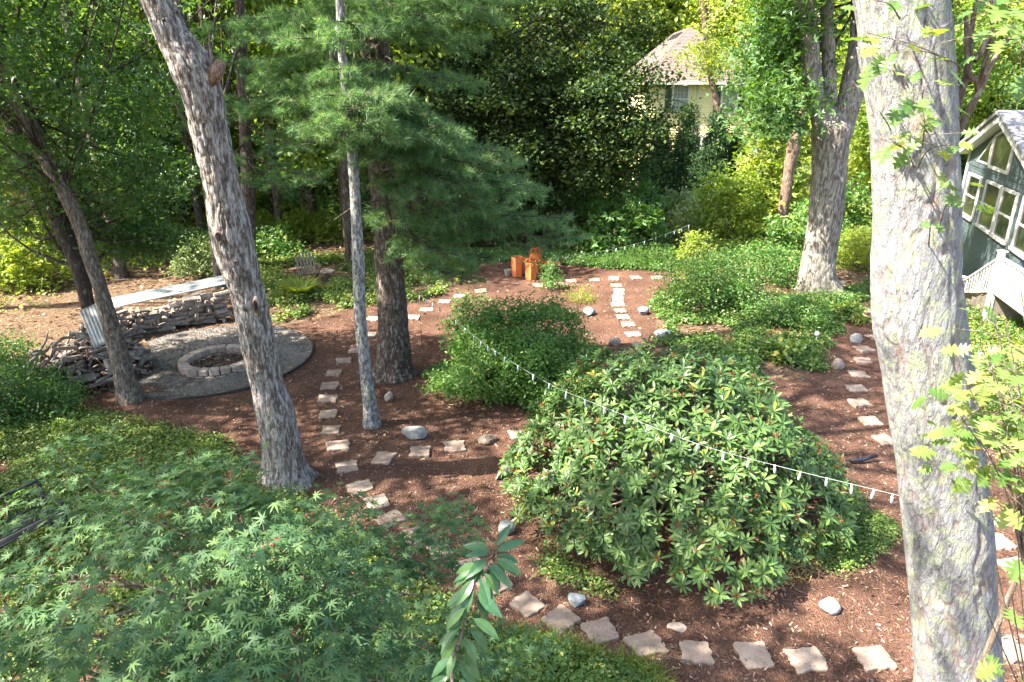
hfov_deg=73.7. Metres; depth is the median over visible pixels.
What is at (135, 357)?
firewood log
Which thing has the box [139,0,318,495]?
oak tree
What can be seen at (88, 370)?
cut branch
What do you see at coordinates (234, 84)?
conifer tree
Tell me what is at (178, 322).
firewood log
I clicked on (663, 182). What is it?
yew
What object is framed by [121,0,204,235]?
woodland tree
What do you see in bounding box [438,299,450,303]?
stepping stone
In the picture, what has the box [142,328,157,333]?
firewood log
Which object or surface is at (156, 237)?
oak tree
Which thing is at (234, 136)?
woodland tree
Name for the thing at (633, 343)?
stepping stone
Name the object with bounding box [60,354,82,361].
firewood log
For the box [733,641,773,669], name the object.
stepping stone
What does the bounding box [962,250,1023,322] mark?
stair railing
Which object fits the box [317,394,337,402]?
stepping stone
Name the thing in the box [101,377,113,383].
firewood log
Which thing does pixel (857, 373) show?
stepping stone
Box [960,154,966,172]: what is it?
understory bush
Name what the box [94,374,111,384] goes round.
firewood log
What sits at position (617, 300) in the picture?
stepping stone
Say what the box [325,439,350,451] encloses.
stepping stone
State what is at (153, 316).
firewood log
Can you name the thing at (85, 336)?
firewood log
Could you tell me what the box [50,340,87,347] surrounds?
cut branch
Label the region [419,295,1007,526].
string lights
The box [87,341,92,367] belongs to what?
cut branch
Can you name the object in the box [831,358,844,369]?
rock
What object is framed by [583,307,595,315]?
rock
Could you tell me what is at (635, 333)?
stepping stone
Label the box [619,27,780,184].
yellow house
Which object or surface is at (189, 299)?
firewood log
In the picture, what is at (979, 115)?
woodland tree
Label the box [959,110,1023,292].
green house
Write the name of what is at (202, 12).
woodland tree
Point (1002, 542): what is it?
stepping stone
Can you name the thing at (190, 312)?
firewood log
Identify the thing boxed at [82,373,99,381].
firewood log
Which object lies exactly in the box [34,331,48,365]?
cut branch
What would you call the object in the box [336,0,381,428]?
slim tree
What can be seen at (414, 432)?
rock
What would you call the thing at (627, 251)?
leafy plant
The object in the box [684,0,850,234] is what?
leaning tree
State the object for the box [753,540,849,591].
leafy plant
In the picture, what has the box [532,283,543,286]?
stepping stone
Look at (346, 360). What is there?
stepping stone
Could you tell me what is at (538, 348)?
round shrub
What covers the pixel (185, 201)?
woodland tree
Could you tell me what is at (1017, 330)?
ground cover
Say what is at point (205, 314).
firewood log
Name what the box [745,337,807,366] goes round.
leafy plant
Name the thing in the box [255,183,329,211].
woodland shrub
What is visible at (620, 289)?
stepping stone
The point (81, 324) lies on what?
firewood log
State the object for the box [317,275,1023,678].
stray chips
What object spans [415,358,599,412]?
ground cover
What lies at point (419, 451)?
stepping stone
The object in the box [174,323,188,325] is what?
firewood log
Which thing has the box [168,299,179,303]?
firewood log
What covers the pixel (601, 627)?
stepping stone
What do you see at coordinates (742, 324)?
ground cover
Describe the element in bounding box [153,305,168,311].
firewood log
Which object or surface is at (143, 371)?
firewood log
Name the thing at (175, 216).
forest seedlings
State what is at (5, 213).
understory bush
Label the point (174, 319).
firewood log
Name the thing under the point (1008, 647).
stepping stone
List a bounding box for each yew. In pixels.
[632,109,689,211]
[665,138,734,220]
[668,96,705,194]
[697,105,735,180]
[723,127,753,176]
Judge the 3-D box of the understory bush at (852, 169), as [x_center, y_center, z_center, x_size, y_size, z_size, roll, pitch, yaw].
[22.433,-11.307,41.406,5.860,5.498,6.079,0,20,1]
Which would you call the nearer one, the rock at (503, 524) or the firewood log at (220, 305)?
the rock at (503, 524)
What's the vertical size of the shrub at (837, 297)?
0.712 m
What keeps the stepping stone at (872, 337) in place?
on the ground at (500, 282)
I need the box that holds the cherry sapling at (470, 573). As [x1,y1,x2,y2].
[431,524,524,681]
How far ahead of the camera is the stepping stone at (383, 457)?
11.82 m
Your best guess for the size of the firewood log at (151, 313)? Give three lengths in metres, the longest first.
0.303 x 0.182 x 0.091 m
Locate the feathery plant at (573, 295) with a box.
[559,280,599,303]
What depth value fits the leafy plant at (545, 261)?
24.09 m
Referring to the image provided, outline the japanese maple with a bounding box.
[0,422,572,681]
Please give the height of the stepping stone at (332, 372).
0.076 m
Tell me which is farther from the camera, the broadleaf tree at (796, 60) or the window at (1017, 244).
the broadleaf tree at (796, 60)
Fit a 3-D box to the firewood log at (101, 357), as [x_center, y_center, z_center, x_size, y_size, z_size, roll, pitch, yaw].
[-8.930,0.351,14.828,0.410,0.083,0.155,23,-30,-16]
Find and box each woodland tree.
[0,0,149,201]
[0,0,177,251]
[3,0,136,189]
[13,0,129,278]
[45,0,234,214]
[114,0,194,222]
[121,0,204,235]
[125,0,241,289]
[173,1,324,214]
[185,0,249,112]
[197,0,247,129]
[210,0,289,234]
[214,0,452,244]
[220,0,258,149]
[251,0,411,191]
[288,126,307,214]
[293,0,540,219]
[327,0,356,263]
[364,165,370,211]
[497,1,628,68]
[836,0,1023,160]
[965,98,993,129]
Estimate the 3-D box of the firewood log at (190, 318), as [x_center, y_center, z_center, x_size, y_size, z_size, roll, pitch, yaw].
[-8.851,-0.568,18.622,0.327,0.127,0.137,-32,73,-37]
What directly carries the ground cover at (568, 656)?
on the ground at (500, 282)
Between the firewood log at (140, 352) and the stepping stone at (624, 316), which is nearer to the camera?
the firewood log at (140, 352)
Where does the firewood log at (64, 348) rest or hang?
on the firewood log
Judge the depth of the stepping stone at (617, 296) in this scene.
21.04 m
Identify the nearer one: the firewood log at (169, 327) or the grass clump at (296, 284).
the firewood log at (169, 327)
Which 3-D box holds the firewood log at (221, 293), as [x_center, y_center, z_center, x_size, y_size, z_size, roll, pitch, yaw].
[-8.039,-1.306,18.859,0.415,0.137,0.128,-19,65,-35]
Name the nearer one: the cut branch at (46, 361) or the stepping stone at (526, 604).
the stepping stone at (526, 604)
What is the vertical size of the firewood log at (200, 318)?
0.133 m
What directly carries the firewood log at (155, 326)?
on the firewood log at (169, 327)
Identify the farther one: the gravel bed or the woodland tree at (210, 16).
the woodland tree at (210, 16)
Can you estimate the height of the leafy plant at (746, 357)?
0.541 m
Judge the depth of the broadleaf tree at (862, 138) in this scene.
38.36 m
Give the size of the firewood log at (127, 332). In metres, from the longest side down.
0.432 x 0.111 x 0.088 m
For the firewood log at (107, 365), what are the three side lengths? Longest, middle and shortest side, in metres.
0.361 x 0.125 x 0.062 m
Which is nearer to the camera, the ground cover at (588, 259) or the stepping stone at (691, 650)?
the stepping stone at (691, 650)
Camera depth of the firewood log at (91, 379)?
14.52 m
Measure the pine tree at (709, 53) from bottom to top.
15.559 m
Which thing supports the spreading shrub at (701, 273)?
on the ground at (500, 282)
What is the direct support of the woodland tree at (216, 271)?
on the ground at (500, 282)
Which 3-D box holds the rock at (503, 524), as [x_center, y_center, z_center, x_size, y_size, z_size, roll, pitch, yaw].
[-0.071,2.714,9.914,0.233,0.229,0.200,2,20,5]
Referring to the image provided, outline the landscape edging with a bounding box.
[144,326,313,398]
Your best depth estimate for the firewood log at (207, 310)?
18.75 m
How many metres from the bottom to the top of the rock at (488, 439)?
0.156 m
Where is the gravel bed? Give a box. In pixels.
[98,325,311,397]
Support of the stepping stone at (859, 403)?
on the ground at (500, 282)
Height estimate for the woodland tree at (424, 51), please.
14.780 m
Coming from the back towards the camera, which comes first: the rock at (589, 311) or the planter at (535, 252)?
the planter at (535, 252)
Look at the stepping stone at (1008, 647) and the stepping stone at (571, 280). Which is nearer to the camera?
the stepping stone at (1008, 647)
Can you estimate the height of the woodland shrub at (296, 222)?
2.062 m
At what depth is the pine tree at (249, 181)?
21.64 m
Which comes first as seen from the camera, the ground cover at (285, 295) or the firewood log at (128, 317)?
the firewood log at (128, 317)
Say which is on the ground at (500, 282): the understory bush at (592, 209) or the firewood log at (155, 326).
the understory bush at (592, 209)
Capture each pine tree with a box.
[187,0,334,248]
[223,0,593,383]
[625,0,760,115]
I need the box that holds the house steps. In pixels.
[966,290,1023,324]
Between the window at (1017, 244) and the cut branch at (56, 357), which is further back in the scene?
the window at (1017, 244)
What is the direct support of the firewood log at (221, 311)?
on the firewood log at (228, 313)
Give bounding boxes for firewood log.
[53,346,77,350]
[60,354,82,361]
[67,330,88,340]
[67,359,84,369]
[67,370,77,384]
[73,364,86,373]
[73,372,94,379]
[75,332,90,340]
[78,377,96,383]
[79,322,84,331]
[79,346,100,348]
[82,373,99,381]
[89,346,106,354]
[91,350,107,358]
[91,353,109,361]
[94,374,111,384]
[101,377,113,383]
[103,358,111,374]
[116,309,127,314]
[118,315,133,320]
[120,320,129,325]
[123,329,130,335]
[125,337,133,343]
[129,348,150,352]
[131,321,137,328]
[131,328,144,334]
[131,334,142,337]
[131,349,143,362]
[131,355,140,359]
[133,368,145,373]
[136,355,153,366]
[137,324,151,328]
[137,353,147,367]
[139,309,150,312]
[142,318,158,324]
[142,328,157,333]
[144,310,157,315]
[144,325,159,329]
[145,314,160,318]
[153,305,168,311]
[157,324,175,331]
[159,308,165,314]
[159,322,170,328]
[161,317,177,322]
[167,301,180,308]
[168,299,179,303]
[170,308,188,313]
[170,320,182,324]
[171,311,186,317]
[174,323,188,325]
[181,302,194,308]
[182,296,199,301]
[182,316,193,323]
[183,291,200,297]
[187,310,200,315]
[187,320,201,324]
[189,306,202,310]
[190,313,198,318]
[194,316,205,321]
[196,301,212,306]
[199,312,214,315]
[200,291,213,299]
[201,318,215,323]
[203,307,211,312]
[212,294,228,301]
[212,299,224,303]
[213,290,228,296]
[213,302,227,307]
[213,305,226,310]
[214,308,227,314]
[217,311,232,317]
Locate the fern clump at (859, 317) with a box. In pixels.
[826,301,871,325]
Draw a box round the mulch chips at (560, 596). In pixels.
[0,260,1023,681]
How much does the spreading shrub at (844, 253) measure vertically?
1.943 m
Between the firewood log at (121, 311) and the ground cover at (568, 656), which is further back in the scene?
the firewood log at (121, 311)
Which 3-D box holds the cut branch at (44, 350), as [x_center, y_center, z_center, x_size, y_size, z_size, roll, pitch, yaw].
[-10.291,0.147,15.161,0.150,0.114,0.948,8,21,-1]
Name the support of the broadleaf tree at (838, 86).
on the ground at (500, 282)
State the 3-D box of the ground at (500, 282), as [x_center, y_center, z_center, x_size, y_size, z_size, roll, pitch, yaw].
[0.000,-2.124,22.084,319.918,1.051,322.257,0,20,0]
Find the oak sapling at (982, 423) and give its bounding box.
[909,291,1023,681]
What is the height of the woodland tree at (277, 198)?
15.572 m
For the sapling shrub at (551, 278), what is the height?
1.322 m
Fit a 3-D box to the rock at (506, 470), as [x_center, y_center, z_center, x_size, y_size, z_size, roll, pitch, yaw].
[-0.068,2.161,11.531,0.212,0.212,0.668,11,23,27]
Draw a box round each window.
[670,85,689,111]
[720,85,739,112]
[963,172,982,221]
[974,180,1002,234]
[977,136,994,164]
[987,130,1013,174]
[989,187,1019,244]
[1008,196,1023,258]
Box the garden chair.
[294,251,321,282]
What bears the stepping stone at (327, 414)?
on the ground at (500, 282)
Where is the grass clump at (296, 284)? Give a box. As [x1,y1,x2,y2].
[274,275,321,296]
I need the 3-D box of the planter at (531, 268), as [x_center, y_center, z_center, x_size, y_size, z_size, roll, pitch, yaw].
[0.692,-2.526,23.290,0.741,0.852,0.761,-2,20,-6]
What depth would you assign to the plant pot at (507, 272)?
23.80 m
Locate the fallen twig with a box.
[643,656,692,664]
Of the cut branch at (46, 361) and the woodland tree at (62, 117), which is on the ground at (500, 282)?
the woodland tree at (62, 117)
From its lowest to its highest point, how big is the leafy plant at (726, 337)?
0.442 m
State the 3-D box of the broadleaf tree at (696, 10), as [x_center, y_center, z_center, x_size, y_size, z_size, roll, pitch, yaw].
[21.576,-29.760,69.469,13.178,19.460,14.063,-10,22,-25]
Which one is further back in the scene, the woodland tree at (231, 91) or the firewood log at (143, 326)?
the woodland tree at (231, 91)
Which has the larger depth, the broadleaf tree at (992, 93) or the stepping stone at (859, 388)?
the broadleaf tree at (992, 93)
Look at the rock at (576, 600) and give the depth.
8.50 m
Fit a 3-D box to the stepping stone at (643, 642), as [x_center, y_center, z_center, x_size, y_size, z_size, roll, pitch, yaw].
[1.549,3.531,7.926,0.439,0.076,0.379,-5,20,-16]
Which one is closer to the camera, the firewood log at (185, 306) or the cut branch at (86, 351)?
the cut branch at (86, 351)
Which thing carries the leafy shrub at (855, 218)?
on the ground at (500, 282)
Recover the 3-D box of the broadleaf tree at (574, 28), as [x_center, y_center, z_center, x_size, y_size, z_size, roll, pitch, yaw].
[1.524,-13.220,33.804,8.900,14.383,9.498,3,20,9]
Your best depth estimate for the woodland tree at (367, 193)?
33.98 m
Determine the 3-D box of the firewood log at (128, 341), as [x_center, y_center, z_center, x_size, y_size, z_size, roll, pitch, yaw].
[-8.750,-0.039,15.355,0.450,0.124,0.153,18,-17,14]
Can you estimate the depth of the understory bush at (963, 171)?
40.46 m
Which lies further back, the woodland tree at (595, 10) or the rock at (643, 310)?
the woodland tree at (595, 10)
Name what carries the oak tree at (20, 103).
on the ground at (500, 282)
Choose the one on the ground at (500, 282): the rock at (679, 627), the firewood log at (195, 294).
the rock at (679, 627)
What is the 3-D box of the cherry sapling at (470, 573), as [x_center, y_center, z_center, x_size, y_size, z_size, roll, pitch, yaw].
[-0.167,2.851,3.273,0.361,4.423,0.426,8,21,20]
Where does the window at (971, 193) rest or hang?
in the green house at (995, 164)
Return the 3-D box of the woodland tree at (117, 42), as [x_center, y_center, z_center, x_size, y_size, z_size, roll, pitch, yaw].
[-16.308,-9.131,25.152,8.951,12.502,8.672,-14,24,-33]
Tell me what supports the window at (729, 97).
in the yellow house at (693, 88)
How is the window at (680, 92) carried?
in the yellow house at (693, 88)
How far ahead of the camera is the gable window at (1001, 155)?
21.14 m
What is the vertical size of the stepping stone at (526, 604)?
0.076 m
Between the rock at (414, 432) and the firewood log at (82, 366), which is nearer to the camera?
the rock at (414, 432)
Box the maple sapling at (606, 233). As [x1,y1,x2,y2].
[568,158,683,257]
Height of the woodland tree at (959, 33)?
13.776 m
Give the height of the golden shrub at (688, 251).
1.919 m
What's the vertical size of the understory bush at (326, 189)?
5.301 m
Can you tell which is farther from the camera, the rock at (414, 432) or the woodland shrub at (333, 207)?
the woodland shrub at (333, 207)
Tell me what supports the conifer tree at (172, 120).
on the ground at (500, 282)
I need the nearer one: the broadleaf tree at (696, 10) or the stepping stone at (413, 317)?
the stepping stone at (413, 317)
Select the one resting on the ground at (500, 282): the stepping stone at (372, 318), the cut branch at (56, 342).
the stepping stone at (372, 318)
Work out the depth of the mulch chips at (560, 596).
10.21 m
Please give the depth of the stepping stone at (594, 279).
23.33 m
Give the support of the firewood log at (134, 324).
on the firewood log at (143, 326)
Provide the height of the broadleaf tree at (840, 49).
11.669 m
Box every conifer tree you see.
[1,0,202,249]
[86,0,201,211]
[106,2,194,166]
[176,1,261,177]
[222,0,369,224]
[324,1,472,235]
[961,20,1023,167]
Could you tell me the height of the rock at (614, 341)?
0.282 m
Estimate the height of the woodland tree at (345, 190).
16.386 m
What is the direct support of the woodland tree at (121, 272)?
on the ground at (500, 282)
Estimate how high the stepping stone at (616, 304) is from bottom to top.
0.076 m
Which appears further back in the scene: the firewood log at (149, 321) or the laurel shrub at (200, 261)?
the laurel shrub at (200, 261)
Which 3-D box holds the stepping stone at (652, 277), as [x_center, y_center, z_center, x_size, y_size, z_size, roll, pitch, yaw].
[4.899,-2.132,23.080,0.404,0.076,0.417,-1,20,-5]
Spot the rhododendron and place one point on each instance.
(675, 468)
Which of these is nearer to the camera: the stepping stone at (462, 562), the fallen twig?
the fallen twig
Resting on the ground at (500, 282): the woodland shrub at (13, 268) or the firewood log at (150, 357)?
the woodland shrub at (13, 268)
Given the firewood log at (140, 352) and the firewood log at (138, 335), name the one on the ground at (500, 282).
the firewood log at (138, 335)
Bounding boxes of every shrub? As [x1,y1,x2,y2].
[0,213,72,294]
[0,323,46,378]
[0,350,105,436]
[1,209,45,246]
[4,189,49,229]
[17,221,110,258]
[129,217,184,252]
[159,231,212,278]
[166,222,209,258]
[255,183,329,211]
[256,202,342,242]
[256,215,310,258]
[303,189,373,230]
[402,204,486,247]
[413,287,613,413]
[436,284,501,341]
[538,252,567,289]
[545,339,615,397]
[637,186,716,253]
[644,241,775,315]
[668,226,735,284]
[683,160,784,239]
[709,237,838,289]
[723,120,810,221]
[730,282,840,330]
[760,202,868,252]
[784,168,871,239]
[800,284,858,311]
[836,221,871,270]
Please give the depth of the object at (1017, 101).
37.84 m
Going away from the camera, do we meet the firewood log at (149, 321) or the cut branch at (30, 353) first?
the cut branch at (30, 353)
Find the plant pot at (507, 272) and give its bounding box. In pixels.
[504,269,511,275]
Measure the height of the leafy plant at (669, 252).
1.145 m
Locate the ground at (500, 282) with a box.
[0,120,1023,681]
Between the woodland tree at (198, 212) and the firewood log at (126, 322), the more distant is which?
the woodland tree at (198, 212)
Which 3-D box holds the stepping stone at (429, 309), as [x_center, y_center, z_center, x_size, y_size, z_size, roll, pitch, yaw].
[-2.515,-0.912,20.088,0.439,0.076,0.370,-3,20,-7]
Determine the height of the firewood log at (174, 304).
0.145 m
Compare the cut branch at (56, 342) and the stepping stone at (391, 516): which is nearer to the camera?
the stepping stone at (391, 516)
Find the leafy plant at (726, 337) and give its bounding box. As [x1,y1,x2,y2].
[713,323,793,345]
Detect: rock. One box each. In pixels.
[384,391,392,400]
[401,426,426,439]
[477,434,497,444]
[496,459,517,479]
[498,519,514,533]
[568,593,585,607]
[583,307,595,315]
[608,337,620,345]
[637,306,648,314]
[654,329,671,339]
[667,622,686,632]
[819,596,840,614]
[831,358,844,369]
[850,333,862,342]
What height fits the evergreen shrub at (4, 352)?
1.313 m
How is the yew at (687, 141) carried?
on the ground at (500, 282)
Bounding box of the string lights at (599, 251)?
[409,226,688,261]
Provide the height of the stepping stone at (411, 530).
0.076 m
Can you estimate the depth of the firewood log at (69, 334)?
14.81 m
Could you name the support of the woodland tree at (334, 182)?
on the ground at (500, 282)
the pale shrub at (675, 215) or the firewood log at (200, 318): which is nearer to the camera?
the firewood log at (200, 318)
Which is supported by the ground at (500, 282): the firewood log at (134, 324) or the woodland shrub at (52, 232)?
the woodland shrub at (52, 232)
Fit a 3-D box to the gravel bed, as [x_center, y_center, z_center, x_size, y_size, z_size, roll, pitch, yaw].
[-7.284,0.518,16.494,4.760,0.310,4.760,0,20,0]
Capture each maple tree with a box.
[407,0,701,245]
[695,0,1023,295]
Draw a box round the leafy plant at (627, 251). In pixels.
[591,242,669,270]
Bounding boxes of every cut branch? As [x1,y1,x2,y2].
[26,356,37,366]
[28,350,53,356]
[31,341,61,357]
[31,342,62,370]
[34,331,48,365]
[34,352,58,380]
[37,360,49,366]
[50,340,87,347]
[53,336,73,345]
[53,350,78,358]
[58,352,84,370]
[79,341,88,360]
[79,367,102,372]
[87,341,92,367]
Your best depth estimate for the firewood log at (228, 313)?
19.04 m
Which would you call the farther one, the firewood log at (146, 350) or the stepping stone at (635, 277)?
the stepping stone at (635, 277)
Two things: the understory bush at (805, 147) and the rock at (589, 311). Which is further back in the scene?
the understory bush at (805, 147)
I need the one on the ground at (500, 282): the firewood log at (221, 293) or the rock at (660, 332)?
the rock at (660, 332)
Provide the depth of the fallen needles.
11.57 m
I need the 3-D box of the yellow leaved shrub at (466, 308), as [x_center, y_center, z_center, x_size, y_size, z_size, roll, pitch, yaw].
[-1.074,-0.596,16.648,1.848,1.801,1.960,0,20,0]
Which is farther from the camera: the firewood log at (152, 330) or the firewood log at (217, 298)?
the firewood log at (217, 298)
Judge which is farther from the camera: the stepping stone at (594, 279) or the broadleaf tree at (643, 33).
the broadleaf tree at (643, 33)
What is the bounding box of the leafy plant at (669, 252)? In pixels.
[632,239,686,269]
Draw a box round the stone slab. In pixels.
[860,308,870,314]
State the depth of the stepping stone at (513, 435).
12.72 m
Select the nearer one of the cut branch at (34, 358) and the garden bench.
the garden bench
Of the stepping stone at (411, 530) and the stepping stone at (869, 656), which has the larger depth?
the stepping stone at (411, 530)
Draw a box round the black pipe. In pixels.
[849,454,877,461]
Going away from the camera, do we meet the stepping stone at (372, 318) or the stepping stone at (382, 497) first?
the stepping stone at (382, 497)
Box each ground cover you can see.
[0,402,578,681]
[258,243,475,322]
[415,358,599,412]
[458,245,683,271]
[460,622,659,681]
[503,479,625,604]
[644,276,870,372]
[768,487,902,578]
[965,292,1023,453]
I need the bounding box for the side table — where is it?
[320,269,333,280]
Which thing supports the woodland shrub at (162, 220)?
on the ground at (500, 282)
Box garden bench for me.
[0,479,72,547]
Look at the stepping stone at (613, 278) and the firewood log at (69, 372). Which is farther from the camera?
the stepping stone at (613, 278)
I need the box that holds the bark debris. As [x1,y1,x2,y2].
[11,342,156,397]
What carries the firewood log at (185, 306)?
on the firewood log at (180, 310)
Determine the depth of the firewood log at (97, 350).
14.70 m
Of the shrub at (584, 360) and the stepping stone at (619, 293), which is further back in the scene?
the stepping stone at (619, 293)
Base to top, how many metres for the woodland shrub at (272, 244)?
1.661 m
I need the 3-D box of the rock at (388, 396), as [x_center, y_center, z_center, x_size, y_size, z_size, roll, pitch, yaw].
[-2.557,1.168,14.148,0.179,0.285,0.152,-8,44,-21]
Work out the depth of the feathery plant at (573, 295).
20.70 m
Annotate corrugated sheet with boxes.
[79,304,105,348]
[112,275,225,307]
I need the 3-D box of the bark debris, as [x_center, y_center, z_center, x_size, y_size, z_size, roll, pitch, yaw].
[-9.639,0.472,15.285,3.004,0.873,2.501,0,20,0]
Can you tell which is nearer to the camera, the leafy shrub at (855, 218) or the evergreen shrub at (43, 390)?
the evergreen shrub at (43, 390)
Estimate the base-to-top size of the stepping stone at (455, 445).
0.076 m
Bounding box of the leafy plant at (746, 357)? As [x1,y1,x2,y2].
[714,346,761,371]
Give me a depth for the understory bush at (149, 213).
31.03 m
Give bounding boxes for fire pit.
[177,344,245,378]
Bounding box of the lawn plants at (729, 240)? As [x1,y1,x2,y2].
[592,186,871,263]
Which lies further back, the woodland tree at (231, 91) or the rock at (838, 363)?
the woodland tree at (231, 91)
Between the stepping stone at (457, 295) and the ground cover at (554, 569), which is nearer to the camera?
the ground cover at (554, 569)
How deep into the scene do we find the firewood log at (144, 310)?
17.77 m
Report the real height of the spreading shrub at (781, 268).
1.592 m
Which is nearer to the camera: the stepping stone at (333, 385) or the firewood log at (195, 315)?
the stepping stone at (333, 385)
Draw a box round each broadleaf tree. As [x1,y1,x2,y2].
[454,0,631,150]
[513,0,687,99]
[606,2,667,73]
[615,0,745,71]
[685,1,739,37]
[698,0,840,77]
[736,0,850,163]
[793,24,866,150]
[803,14,861,149]
[837,5,990,168]
[954,0,1023,158]
[968,17,1023,127]
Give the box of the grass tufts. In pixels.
[459,613,680,681]
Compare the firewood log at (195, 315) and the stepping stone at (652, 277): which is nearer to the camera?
the firewood log at (195, 315)
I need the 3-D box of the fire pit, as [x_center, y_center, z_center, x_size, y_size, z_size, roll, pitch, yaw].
[-6.872,0.500,16.013,1.750,0.295,1.750,0,20,0]
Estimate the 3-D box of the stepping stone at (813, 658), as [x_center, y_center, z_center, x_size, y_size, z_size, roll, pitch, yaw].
[3.331,3.607,7.699,0.423,0.076,0.375,-1,20,-3]
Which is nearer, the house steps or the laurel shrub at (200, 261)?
the house steps
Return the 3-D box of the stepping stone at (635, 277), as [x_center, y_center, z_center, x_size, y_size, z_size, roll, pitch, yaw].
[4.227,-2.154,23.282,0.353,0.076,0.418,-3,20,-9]
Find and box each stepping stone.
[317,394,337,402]
[318,409,337,418]
[320,381,338,390]
[321,425,341,434]
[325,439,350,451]
[326,369,341,376]
[335,460,358,473]
[336,357,351,363]
[345,479,373,495]
[348,347,357,353]
[363,493,389,510]
[366,316,377,321]
[368,332,376,337]
[371,451,396,464]
[374,509,406,528]
[401,526,428,544]
[408,315,419,319]
[409,446,431,457]
[419,307,433,311]
[426,543,453,559]
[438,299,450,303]
[443,440,465,452]
[453,294,464,297]
[453,557,488,574]
[475,289,486,292]
[475,576,512,595]
[507,429,529,439]
[509,590,544,617]
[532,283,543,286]
[541,604,580,636]
[566,279,576,282]
[580,616,618,644]
[589,278,599,281]
[608,276,619,280]
[611,283,622,286]
[611,302,624,306]
[612,295,623,298]
[612,298,623,301]
[613,288,624,291]
[614,291,624,294]
[614,308,626,312]
[616,314,629,319]
[621,321,635,327]
[623,630,668,657]
[624,331,640,336]
[630,276,642,279]
[631,341,648,346]
[651,276,662,279]
[679,640,714,665]
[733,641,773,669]
[783,646,828,674]
[844,384,868,391]
[847,370,870,377]
[847,398,872,407]
[852,346,875,352]
[852,357,872,363]
[852,645,897,672]
[857,416,883,425]
[864,334,874,339]
[871,433,892,445]
[995,533,1016,550]
[997,556,1023,575]
[1001,635,1023,663]
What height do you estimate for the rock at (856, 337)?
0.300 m
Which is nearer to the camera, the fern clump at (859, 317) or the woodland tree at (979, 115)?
the fern clump at (859, 317)
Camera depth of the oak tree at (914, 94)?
4.55 m
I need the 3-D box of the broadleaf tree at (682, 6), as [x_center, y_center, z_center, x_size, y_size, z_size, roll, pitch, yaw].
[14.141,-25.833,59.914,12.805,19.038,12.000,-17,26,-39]
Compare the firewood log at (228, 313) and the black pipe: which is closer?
the black pipe
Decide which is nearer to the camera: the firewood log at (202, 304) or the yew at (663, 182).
the firewood log at (202, 304)
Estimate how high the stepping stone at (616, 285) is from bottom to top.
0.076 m
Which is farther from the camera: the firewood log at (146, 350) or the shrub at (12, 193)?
the shrub at (12, 193)
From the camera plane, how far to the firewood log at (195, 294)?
18.66 m
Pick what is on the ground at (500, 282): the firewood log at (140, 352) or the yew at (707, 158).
the yew at (707, 158)
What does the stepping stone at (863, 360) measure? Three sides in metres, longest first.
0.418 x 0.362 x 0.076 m
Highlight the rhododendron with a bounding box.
[498,333,864,607]
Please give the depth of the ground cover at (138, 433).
10.86 m
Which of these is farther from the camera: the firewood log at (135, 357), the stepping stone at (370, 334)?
the stepping stone at (370, 334)
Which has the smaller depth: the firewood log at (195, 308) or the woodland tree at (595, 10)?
the firewood log at (195, 308)
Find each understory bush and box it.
[0,192,26,230]
[128,190,175,230]
[151,153,204,214]
[254,127,336,200]
[489,156,619,235]
[800,141,810,160]
[801,154,811,165]
[847,123,871,194]
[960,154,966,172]
[961,163,964,181]
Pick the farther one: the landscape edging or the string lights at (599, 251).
the string lights at (599, 251)
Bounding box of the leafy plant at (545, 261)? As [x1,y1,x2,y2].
[537,259,561,273]
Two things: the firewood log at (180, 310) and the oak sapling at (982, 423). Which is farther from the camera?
the firewood log at (180, 310)
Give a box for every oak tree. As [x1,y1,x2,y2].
[0,0,275,405]
[0,96,204,375]
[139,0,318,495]
[840,0,1023,681]
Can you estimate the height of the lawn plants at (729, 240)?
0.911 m
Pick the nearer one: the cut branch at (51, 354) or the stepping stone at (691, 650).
the stepping stone at (691, 650)
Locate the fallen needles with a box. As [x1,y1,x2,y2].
[32,298,1014,681]
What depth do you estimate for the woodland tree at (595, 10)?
54.42 m
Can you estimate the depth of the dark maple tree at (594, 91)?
24.45 m
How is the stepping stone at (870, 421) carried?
on the ground at (500, 282)
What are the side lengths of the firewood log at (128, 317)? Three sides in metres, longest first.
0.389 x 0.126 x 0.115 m
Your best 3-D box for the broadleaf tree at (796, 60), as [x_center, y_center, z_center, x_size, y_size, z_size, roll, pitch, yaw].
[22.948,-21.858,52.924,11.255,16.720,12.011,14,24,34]
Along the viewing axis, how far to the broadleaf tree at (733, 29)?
58.25 m
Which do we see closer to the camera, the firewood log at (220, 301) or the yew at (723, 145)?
the firewood log at (220, 301)
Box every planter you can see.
[511,255,523,276]
[522,253,541,279]
[526,247,543,271]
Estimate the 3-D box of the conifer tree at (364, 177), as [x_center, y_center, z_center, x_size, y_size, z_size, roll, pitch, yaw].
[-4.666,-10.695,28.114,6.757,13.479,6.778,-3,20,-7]
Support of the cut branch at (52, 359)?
on the bark debris
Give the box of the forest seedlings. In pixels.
[0,190,419,313]
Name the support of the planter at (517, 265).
on the ground at (500, 282)
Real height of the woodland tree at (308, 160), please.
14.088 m
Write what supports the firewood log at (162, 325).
on the firewood log at (169, 327)
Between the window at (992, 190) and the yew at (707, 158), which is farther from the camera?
the yew at (707, 158)
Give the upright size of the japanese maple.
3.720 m
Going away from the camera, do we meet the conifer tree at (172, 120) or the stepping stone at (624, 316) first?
the stepping stone at (624, 316)

